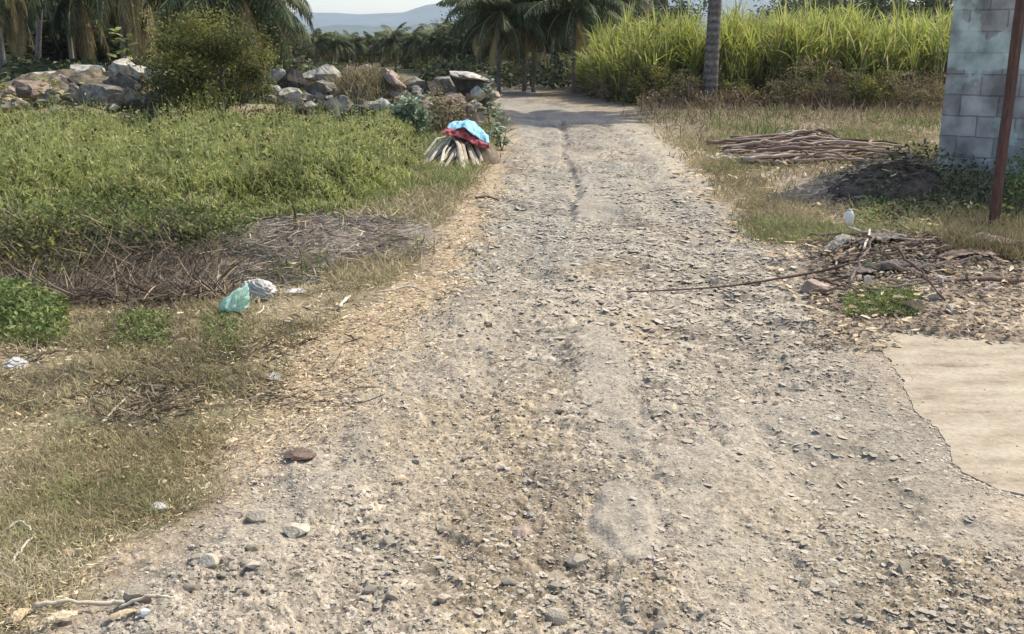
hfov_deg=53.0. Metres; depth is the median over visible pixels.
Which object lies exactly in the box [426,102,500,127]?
soil heap
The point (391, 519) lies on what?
stone
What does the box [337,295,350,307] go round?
dry straw
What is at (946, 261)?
twig
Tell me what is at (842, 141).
stick
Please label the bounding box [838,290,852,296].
rubble piece
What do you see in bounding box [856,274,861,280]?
rubble piece
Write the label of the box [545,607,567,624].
stone
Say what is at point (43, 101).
boulder
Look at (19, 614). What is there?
dry leaf
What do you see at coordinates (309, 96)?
boulder
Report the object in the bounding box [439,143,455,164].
palm stalk
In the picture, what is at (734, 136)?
stick
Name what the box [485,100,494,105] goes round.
boulder
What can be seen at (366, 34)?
palm tree
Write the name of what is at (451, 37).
tree
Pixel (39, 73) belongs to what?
boulder
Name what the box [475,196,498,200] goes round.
dry straw
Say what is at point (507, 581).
stone
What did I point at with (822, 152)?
stick
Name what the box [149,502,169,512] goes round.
stone
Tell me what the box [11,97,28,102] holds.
boulder
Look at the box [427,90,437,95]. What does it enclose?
boulder
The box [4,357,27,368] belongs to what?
plastic scrap
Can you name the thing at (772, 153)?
stick
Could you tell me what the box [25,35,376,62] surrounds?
distant wood
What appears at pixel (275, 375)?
stone
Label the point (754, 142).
stick
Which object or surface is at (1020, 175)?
corner weeds
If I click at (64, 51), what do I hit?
tree
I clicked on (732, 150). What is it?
stick
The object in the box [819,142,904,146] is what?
stick
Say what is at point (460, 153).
palm stalk
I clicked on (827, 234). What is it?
twig
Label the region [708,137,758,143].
stick
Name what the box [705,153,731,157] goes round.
pale stick
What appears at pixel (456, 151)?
palm stalk
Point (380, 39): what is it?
palm tree
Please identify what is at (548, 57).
tree
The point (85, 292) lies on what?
dead brush
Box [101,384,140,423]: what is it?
dry straw
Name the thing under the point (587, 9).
palm tree
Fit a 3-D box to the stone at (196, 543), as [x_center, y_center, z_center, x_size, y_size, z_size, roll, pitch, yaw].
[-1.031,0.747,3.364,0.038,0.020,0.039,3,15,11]
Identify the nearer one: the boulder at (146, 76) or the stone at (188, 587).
the stone at (188, 587)
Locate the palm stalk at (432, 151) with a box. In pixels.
[424,135,448,161]
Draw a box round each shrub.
[381,92,436,133]
[420,84,487,132]
[619,60,679,104]
[655,68,706,106]
[716,70,765,102]
[745,67,812,105]
[786,44,869,109]
[842,63,914,109]
[873,60,945,110]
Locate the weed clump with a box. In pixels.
[0,276,71,345]
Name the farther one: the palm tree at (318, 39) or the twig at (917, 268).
the palm tree at (318, 39)
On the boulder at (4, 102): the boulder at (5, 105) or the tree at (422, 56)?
the boulder at (5, 105)
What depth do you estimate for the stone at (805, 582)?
3.22 m
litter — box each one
[0,278,383,414]
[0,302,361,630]
[147,138,530,577]
[294,228,880,632]
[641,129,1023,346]
[798,228,1023,349]
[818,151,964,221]
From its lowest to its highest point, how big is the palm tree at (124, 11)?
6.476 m
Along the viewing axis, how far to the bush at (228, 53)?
17.21 m
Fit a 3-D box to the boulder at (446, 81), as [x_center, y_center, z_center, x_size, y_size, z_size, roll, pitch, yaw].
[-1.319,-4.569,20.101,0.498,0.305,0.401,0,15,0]
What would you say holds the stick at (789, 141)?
on the stick at (754, 142)
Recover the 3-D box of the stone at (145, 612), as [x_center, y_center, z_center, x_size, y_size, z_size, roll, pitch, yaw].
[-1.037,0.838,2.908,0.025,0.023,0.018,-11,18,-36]
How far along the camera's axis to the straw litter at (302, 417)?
5.36 m
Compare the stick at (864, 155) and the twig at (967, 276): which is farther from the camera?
the stick at (864, 155)
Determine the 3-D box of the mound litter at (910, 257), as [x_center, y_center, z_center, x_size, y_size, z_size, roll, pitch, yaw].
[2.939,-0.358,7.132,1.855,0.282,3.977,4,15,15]
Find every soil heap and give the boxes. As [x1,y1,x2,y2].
[0,67,180,108]
[314,66,433,116]
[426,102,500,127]
[827,158,955,203]
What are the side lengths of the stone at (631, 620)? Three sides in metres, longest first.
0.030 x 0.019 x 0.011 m
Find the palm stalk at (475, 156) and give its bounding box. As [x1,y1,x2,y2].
[466,141,479,164]
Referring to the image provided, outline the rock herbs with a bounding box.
[251,92,504,113]
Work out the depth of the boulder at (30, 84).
19.91 m
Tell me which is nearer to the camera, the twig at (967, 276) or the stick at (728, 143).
the twig at (967, 276)
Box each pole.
[884,223,944,243]
[934,276,1023,285]
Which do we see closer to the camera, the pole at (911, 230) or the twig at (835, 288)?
the twig at (835, 288)
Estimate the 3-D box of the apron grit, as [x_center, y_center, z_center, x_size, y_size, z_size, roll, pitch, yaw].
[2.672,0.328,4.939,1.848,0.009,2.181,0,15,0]
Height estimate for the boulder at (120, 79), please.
0.457 m
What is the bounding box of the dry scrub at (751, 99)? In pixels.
[620,70,943,110]
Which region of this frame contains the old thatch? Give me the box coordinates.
[218,205,459,289]
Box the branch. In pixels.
[627,264,844,291]
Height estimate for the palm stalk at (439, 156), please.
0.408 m
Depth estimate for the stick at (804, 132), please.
15.50 m
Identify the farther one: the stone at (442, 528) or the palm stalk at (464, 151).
the palm stalk at (464, 151)
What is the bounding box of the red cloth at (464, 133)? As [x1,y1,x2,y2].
[442,128,488,148]
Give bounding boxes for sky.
[281,0,953,13]
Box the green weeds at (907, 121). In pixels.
[635,98,940,142]
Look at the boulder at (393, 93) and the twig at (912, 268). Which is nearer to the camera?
the twig at (912, 268)
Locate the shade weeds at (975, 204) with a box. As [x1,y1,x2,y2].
[880,138,1023,225]
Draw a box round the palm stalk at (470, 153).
[467,140,475,166]
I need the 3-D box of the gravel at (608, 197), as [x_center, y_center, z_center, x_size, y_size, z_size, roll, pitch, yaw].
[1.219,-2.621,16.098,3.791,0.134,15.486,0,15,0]
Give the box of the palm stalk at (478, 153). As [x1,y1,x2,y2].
[474,144,482,160]
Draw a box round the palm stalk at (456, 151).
[445,141,468,163]
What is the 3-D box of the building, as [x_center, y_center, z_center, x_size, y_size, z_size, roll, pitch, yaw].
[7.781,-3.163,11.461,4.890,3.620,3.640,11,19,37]
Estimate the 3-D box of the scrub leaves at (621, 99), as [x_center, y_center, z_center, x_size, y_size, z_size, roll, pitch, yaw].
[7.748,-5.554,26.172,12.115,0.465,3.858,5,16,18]
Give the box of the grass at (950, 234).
[933,172,1023,262]
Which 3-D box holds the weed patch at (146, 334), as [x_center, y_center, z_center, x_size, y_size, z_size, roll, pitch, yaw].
[-2.138,0.054,5.928,0.409,0.105,1.047,-6,16,-20]
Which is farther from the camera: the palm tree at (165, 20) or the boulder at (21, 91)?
the palm tree at (165, 20)
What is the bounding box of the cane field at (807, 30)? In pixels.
[566,0,953,94]
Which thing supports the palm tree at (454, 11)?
on the ground at (604, 526)
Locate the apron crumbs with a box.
[859,320,1023,501]
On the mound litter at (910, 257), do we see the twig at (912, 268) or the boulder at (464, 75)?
the twig at (912, 268)
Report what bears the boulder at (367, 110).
on the ground at (604, 526)
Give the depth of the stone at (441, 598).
3.06 m
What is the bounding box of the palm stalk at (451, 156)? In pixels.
[445,147,456,165]
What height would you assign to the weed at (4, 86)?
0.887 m
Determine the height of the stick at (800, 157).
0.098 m
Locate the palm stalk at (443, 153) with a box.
[440,137,452,165]
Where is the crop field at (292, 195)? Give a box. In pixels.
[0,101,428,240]
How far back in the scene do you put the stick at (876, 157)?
13.79 m
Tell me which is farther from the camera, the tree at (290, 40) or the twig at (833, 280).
the tree at (290, 40)
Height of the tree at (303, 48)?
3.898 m
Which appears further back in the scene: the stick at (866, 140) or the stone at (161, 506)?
the stick at (866, 140)
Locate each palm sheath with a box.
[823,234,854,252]
[839,266,885,276]
[856,231,910,244]
[857,260,931,270]
[933,248,995,260]
[952,232,1020,243]
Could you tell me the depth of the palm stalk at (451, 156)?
13.47 m
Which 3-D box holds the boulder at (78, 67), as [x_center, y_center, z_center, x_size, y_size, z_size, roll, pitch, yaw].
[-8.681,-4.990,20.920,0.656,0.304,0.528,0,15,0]
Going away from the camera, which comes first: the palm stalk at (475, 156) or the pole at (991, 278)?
the pole at (991, 278)
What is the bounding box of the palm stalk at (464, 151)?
[457,137,469,168]
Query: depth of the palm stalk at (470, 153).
13.73 m
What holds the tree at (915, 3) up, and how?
on the ground at (604, 526)
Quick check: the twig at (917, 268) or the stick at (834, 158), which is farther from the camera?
the stick at (834, 158)
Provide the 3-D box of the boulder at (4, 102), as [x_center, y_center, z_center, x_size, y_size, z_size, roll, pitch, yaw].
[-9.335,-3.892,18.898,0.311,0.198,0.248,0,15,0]
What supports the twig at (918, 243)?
on the mound litter at (910, 257)
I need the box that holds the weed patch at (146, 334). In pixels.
[104,308,176,350]
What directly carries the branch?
on the ground at (604, 526)
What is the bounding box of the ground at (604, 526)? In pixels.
[0,60,1023,633]
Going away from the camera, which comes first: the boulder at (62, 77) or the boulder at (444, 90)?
the boulder at (444, 90)
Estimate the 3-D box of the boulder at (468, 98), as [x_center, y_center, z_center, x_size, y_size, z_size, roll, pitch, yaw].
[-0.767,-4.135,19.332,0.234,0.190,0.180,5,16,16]
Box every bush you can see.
[122,1,296,120]
[126,0,244,116]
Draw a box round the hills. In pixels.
[286,0,909,27]
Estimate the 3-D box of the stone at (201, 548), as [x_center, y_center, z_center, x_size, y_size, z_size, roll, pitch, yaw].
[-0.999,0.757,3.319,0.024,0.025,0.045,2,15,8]
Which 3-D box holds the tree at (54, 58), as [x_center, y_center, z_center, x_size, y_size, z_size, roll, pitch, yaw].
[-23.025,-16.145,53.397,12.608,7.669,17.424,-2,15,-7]
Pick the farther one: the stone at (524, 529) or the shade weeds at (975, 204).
the shade weeds at (975, 204)
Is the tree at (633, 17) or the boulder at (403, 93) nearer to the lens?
the boulder at (403, 93)
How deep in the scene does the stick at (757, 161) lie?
13.56 m
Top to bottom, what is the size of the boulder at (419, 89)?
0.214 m
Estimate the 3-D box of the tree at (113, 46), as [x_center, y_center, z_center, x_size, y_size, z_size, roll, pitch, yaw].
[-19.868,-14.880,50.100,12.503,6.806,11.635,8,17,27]
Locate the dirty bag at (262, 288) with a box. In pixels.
[241,279,276,300]
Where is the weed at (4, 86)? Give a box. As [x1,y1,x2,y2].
[0,72,13,110]
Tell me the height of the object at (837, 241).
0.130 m
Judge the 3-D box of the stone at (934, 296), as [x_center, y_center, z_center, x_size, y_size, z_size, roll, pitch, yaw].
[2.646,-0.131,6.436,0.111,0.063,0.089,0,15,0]
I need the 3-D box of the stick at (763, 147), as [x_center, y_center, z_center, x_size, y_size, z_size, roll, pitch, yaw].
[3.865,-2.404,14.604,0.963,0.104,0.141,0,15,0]
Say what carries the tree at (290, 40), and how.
on the ground at (604, 526)
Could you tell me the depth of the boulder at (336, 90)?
19.49 m
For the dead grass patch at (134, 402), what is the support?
on the ground at (604, 526)
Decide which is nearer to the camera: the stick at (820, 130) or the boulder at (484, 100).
the stick at (820, 130)
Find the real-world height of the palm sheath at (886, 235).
0.086 m
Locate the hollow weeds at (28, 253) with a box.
[0,217,102,286]
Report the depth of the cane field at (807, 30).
26.78 m
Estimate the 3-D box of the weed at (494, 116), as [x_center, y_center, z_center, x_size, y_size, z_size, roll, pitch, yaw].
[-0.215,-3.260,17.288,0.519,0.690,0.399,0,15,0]
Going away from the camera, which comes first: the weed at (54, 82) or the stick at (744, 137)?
the stick at (744, 137)
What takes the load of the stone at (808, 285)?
on the ground at (604, 526)
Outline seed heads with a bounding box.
[0,93,423,227]
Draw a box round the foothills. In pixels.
[299,24,720,36]
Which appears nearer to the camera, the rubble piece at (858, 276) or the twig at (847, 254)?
the rubble piece at (858, 276)
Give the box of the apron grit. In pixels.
[870,325,1023,477]
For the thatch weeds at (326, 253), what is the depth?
8.45 m
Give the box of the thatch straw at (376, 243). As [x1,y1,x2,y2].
[209,202,457,299]
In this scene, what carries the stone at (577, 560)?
on the ground at (604, 526)
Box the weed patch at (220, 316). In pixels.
[200,310,245,349]
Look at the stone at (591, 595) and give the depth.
3.13 m
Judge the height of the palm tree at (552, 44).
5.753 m
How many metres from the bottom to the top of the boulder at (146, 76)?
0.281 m
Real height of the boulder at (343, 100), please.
0.496 m
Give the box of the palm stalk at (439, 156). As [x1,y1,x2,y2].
[431,140,463,161]
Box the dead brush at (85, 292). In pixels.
[0,182,283,312]
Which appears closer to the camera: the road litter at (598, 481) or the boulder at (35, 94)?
the road litter at (598, 481)
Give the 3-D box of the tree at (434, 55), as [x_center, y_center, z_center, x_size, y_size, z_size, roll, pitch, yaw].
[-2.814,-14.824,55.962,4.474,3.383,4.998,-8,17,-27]
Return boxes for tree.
[0,0,27,77]
[2,0,63,61]
[3,0,115,68]
[5,2,114,64]
[23,0,140,64]
[27,1,169,63]
[35,8,42,62]
[43,0,168,60]
[51,1,279,62]
[66,14,73,59]
[96,2,180,65]
[102,0,186,65]
[129,1,261,64]
[130,0,236,58]
[142,0,312,103]
[213,0,314,69]
[249,4,309,63]
[280,25,319,58]
[295,42,347,65]
[299,28,331,65]
[321,41,396,66]
[322,31,354,63]
[324,33,365,63]
[333,30,367,64]
[356,41,419,68]
[356,48,401,65]
[359,31,381,65]
[368,31,400,67]
[374,22,413,71]
[388,26,430,69]
[396,26,431,72]
[400,15,465,67]
[410,20,477,69]
[414,21,446,61]
[428,8,544,64]
[430,18,473,61]
[436,0,503,68]
[440,0,549,93]
[467,9,572,90]
[485,0,582,91]
[485,12,606,57]
[506,52,568,70]
[507,0,637,92]
[545,36,553,83]
[549,0,664,55]
[578,0,652,41]
[614,0,721,34]
[625,0,668,21]
[702,0,721,105]
[746,0,908,27]
[776,0,926,31]
[873,0,953,19]
[890,0,953,25]
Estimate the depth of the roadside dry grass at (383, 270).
9.71 m
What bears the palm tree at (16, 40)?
on the ground at (604, 526)
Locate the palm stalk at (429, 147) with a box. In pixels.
[423,136,444,155]
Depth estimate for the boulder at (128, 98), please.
19.08 m
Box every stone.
[102,619,112,626]
[123,585,151,606]
[141,608,149,617]
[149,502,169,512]
[183,583,201,592]
[191,553,203,560]
[191,559,197,565]
[192,540,202,547]
[197,547,206,552]
[198,553,218,568]
[216,572,225,576]
[227,571,237,576]
[243,587,250,595]
[245,560,259,568]
[246,509,269,522]
[246,544,259,551]
[267,372,279,381]
[282,523,309,537]
[283,448,315,459]
[363,585,377,593]
[382,535,392,543]
[385,591,397,600]
[387,517,395,522]
[409,539,418,543]
[412,458,419,463]
[436,525,447,531]
[436,593,450,602]
[453,471,461,475]
[461,455,470,459]
[483,321,491,326]
[497,465,505,469]
[498,543,509,549]
[501,577,516,585]
[506,511,516,515]
[512,524,531,537]
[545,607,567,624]
[547,581,561,587]
[549,569,568,579]
[556,408,564,412]
[565,553,590,567]
[578,411,587,414]
[588,593,595,599]
[623,597,631,602]
[628,618,637,622]
[637,626,646,633]
[651,571,665,580]
[652,619,667,628]
[660,618,668,628]
[799,578,810,587]
[800,278,835,294]
[826,580,838,586]
[855,599,865,604]
[898,561,911,574]
[900,300,926,313]
[925,293,943,299]
[935,275,946,279]
[943,555,951,563]
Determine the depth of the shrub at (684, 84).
25.63 m
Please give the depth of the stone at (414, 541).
3.42 m
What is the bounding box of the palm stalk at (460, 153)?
[453,136,465,167]
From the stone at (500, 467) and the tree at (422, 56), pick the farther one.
the tree at (422, 56)
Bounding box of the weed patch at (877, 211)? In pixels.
[846,158,900,226]
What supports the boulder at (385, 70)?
on the soil heap at (374, 91)
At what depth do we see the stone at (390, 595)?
3.04 m
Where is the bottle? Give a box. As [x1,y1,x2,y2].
[844,209,853,225]
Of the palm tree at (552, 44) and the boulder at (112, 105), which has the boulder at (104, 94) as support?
the boulder at (112, 105)
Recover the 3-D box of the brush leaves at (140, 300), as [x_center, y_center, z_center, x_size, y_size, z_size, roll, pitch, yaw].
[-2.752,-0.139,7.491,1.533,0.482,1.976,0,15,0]
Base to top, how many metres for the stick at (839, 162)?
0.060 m
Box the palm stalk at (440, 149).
[432,138,456,159]
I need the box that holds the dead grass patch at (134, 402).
[70,360,216,438]
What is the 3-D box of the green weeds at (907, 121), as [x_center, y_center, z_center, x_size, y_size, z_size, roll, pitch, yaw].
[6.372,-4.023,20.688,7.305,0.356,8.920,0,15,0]
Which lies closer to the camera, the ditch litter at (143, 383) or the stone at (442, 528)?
the stone at (442, 528)
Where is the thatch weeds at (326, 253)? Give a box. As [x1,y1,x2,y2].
[234,198,447,287]
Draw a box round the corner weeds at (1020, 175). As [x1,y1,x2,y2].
[1001,148,1023,216]
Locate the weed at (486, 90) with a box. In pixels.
[481,76,500,126]
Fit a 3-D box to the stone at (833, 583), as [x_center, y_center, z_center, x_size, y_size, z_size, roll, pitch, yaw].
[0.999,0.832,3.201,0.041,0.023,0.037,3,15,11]
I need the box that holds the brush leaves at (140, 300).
[74,266,239,307]
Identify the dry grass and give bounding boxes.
[0,277,400,633]
[314,109,509,285]
[616,107,1023,264]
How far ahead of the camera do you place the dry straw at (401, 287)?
6.86 m
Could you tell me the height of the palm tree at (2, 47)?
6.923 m
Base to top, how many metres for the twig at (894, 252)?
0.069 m
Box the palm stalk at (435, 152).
[429,138,452,163]
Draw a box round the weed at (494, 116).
[484,103,513,137]
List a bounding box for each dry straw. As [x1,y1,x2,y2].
[1,520,34,533]
[10,534,33,564]
[33,598,125,607]
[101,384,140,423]
[118,594,174,607]
[291,205,296,223]
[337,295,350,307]
[375,285,427,293]
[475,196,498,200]
[834,209,876,224]
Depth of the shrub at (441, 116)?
18.26 m
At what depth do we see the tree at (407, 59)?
63.56 m
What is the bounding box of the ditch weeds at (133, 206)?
[0,187,255,258]
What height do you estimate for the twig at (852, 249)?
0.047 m
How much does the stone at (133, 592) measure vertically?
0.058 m
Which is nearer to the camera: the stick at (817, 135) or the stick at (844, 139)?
the stick at (844, 139)
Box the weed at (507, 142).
[479,121,515,149]
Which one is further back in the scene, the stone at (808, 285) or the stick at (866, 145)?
the stick at (866, 145)
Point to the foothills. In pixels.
(359, 29)
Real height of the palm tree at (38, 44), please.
8.713 m
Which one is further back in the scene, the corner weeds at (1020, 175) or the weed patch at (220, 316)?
the corner weeds at (1020, 175)
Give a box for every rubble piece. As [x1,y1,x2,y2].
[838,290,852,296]
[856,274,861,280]
[862,275,871,285]
[919,254,931,260]
[945,303,958,313]
[986,284,997,290]
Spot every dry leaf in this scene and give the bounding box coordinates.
[8,608,29,623]
[43,610,77,622]
[107,609,136,620]
[224,437,237,443]
[297,393,307,398]
[350,527,376,531]
[392,477,405,481]
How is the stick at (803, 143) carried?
on the stick
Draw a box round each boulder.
[0,86,24,97]
[0,100,11,109]
[1,103,9,109]
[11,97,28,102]
[13,80,53,96]
[15,102,32,110]
[16,87,27,95]
[30,91,40,98]
[32,71,55,74]
[36,99,47,105]
[39,93,51,102]
[50,105,62,112]
[53,89,63,98]
[54,74,68,84]
[63,85,83,104]
[67,75,80,85]
[70,64,105,71]
[70,99,79,106]
[73,105,83,111]
[79,84,123,113]
[102,72,147,90]
[108,58,134,73]
[108,104,119,109]
[120,87,141,113]
[128,65,147,79]
[140,88,170,116]
[144,68,173,82]
[260,95,276,103]
[270,67,285,80]
[272,85,280,92]
[274,87,301,106]
[277,66,307,88]
[295,102,312,113]
[302,64,340,83]
[302,93,314,100]
[303,80,336,94]
[303,101,316,108]
[313,91,327,98]
[316,100,324,106]
[324,95,353,121]
[328,89,340,96]
[343,66,361,75]
[349,104,375,117]
[370,98,389,111]
[380,68,399,78]
[383,72,406,88]
[389,90,400,98]
[400,90,408,98]
[404,77,424,88]
[411,86,424,94]
[412,90,421,96]
[415,94,424,99]
[419,79,437,93]
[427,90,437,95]
[433,76,455,87]
[436,105,450,114]
[437,87,452,96]
[437,93,466,107]
[448,73,487,96]
[449,71,488,81]
[449,86,458,93]
[465,93,473,101]
[465,105,476,112]
[470,86,486,100]
[476,104,484,111]
[479,95,491,104]
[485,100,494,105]
[487,80,496,88]
[487,91,499,100]
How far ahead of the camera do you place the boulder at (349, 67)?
19.91 m
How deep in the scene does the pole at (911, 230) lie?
8.07 m
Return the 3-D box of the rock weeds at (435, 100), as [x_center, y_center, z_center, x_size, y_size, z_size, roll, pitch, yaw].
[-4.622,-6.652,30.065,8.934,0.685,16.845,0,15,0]
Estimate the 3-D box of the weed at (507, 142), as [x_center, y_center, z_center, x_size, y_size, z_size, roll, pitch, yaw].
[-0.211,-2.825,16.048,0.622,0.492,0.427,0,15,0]
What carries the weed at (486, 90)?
on the ground at (604, 526)
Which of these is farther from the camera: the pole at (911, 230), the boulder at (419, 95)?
the boulder at (419, 95)
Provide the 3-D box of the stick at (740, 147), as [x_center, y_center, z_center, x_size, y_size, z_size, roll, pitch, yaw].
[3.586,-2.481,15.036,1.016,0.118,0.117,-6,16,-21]
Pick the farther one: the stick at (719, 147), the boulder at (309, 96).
the boulder at (309, 96)
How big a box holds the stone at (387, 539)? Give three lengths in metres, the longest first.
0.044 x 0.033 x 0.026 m
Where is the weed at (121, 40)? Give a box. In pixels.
[107,27,135,71]
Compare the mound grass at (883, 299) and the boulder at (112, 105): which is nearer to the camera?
the mound grass at (883, 299)
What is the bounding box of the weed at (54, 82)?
[33,78,70,116]
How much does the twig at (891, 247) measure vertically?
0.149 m
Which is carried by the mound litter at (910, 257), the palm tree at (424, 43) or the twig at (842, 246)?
the twig at (842, 246)
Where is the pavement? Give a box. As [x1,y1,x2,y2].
[869,324,1023,496]
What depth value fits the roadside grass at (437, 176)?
12.38 m
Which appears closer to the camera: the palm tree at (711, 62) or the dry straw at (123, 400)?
the dry straw at (123, 400)
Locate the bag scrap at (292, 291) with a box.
[284,288,304,294]
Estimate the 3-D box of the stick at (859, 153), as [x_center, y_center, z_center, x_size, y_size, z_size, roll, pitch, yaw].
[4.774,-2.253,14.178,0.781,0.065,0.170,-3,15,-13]
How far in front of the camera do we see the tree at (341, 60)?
81.21 m
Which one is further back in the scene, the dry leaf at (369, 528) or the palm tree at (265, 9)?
the palm tree at (265, 9)
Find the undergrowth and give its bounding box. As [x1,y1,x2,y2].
[0,52,576,103]
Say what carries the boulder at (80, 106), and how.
on the ground at (604, 526)
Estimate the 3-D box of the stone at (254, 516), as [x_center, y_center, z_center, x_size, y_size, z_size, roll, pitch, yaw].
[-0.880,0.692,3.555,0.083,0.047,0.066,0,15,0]
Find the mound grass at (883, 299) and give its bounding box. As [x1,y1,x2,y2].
[838,280,921,317]
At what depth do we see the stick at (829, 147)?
14.11 m
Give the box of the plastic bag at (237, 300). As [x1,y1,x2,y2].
[218,284,249,313]
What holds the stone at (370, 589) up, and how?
on the ground at (604, 526)
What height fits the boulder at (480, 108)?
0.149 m
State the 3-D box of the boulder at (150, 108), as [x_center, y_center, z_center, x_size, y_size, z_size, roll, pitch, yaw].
[-6.590,-4.019,19.113,0.644,0.574,0.482,5,16,19]
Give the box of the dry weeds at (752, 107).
[629,91,942,137]
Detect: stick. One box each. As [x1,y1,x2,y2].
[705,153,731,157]
[706,142,735,144]
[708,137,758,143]
[711,155,734,160]
[716,144,738,148]
[723,145,777,148]
[724,149,742,152]
[728,144,768,149]
[730,135,754,138]
[733,133,808,138]
[734,149,754,153]
[736,137,834,145]
[736,138,814,143]
[737,139,782,146]
[738,160,858,163]
[741,156,869,161]
[743,153,858,160]
[746,160,835,164]
[747,152,781,156]
[749,145,809,149]
[751,139,786,145]
[754,135,809,137]
[755,146,838,152]
[755,158,792,164]
[759,134,821,138]
[767,135,835,144]
[770,146,902,154]
[773,159,822,164]
[777,150,819,153]
[783,142,814,145]
[785,150,798,153]
[787,129,816,134]
[790,130,830,139]
[791,153,824,161]
[793,134,839,141]
[793,157,889,163]
[794,128,841,137]
[795,151,816,161]
[800,140,897,148]
[806,151,848,160]
[816,138,862,141]
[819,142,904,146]
[826,138,902,144]
[827,148,902,151]
[827,156,890,160]
[830,152,880,155]
[843,144,904,147]
[843,150,889,153]
[846,152,902,158]
[859,146,916,151]
[863,229,870,249]
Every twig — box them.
[810,231,876,236]
[812,285,866,292]
[816,271,868,281]
[823,278,864,289]
[832,238,867,253]
[839,252,868,258]
[846,245,867,253]
[848,226,918,240]
[848,236,874,285]
[865,280,937,289]
[866,235,890,245]
[869,239,916,255]
[880,244,949,254]
[888,278,953,284]
[889,262,932,279]
[893,245,945,300]
[901,255,981,271]
[907,240,948,250]
[911,267,947,281]
[923,285,929,292]
[939,279,944,293]
[965,272,974,281]
[978,286,1004,292]
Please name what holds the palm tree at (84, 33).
on the ground at (604, 526)
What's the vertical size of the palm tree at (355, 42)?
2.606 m
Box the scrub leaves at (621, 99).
[603,91,942,109]
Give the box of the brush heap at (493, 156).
[434,138,501,164]
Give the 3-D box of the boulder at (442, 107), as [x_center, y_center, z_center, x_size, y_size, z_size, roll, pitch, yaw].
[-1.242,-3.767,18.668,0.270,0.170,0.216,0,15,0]
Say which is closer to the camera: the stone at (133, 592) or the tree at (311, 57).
the stone at (133, 592)
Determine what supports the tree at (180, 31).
on the ground at (604, 526)
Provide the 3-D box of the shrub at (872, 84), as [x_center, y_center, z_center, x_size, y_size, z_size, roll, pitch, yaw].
[8.680,-5.439,24.480,1.687,1.280,1.563,6,16,20]
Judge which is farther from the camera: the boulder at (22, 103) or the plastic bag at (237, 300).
the boulder at (22, 103)
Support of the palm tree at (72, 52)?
on the ground at (604, 526)
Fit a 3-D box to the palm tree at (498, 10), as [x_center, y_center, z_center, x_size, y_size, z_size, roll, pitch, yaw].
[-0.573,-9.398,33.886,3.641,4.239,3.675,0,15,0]
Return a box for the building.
[937,0,1023,178]
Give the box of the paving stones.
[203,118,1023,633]
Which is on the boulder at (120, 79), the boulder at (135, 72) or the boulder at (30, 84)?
the boulder at (135, 72)
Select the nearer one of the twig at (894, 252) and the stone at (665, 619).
the stone at (665, 619)
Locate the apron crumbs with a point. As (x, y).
(969, 477)
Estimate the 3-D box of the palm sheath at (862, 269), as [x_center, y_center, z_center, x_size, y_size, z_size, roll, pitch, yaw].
[2.428,-0.314,7.088,0.341,0.070,0.111,-4,15,-14]
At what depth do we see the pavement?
4.80 m
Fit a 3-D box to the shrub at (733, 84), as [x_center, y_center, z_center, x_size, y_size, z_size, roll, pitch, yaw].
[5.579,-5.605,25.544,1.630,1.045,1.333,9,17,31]
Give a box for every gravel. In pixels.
[448,116,763,242]
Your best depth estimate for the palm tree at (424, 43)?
55.61 m
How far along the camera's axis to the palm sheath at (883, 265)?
7.08 m
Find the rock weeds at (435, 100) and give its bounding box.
[259,89,504,117]
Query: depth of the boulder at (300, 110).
18.67 m
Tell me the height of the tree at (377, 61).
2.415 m
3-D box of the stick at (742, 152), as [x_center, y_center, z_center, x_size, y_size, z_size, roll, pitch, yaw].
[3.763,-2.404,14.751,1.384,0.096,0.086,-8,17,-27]
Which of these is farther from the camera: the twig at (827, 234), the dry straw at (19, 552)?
the twig at (827, 234)
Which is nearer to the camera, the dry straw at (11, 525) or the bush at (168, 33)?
the dry straw at (11, 525)
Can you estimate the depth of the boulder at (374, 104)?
17.97 m
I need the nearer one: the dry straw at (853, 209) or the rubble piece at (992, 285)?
the rubble piece at (992, 285)
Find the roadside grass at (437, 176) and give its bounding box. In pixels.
[326,108,506,214]
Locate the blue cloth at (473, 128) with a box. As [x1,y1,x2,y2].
[447,119,489,143]
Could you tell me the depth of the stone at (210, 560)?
3.19 m
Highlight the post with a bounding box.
[988,0,1023,225]
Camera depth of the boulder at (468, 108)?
18.65 m
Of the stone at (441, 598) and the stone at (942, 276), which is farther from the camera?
the stone at (942, 276)
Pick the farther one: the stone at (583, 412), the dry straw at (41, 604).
the stone at (583, 412)
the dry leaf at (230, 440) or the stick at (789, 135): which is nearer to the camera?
the dry leaf at (230, 440)
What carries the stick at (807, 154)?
on the stick at (788, 157)
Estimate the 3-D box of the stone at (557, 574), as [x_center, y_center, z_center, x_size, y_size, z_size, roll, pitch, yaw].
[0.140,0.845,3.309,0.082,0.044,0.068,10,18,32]

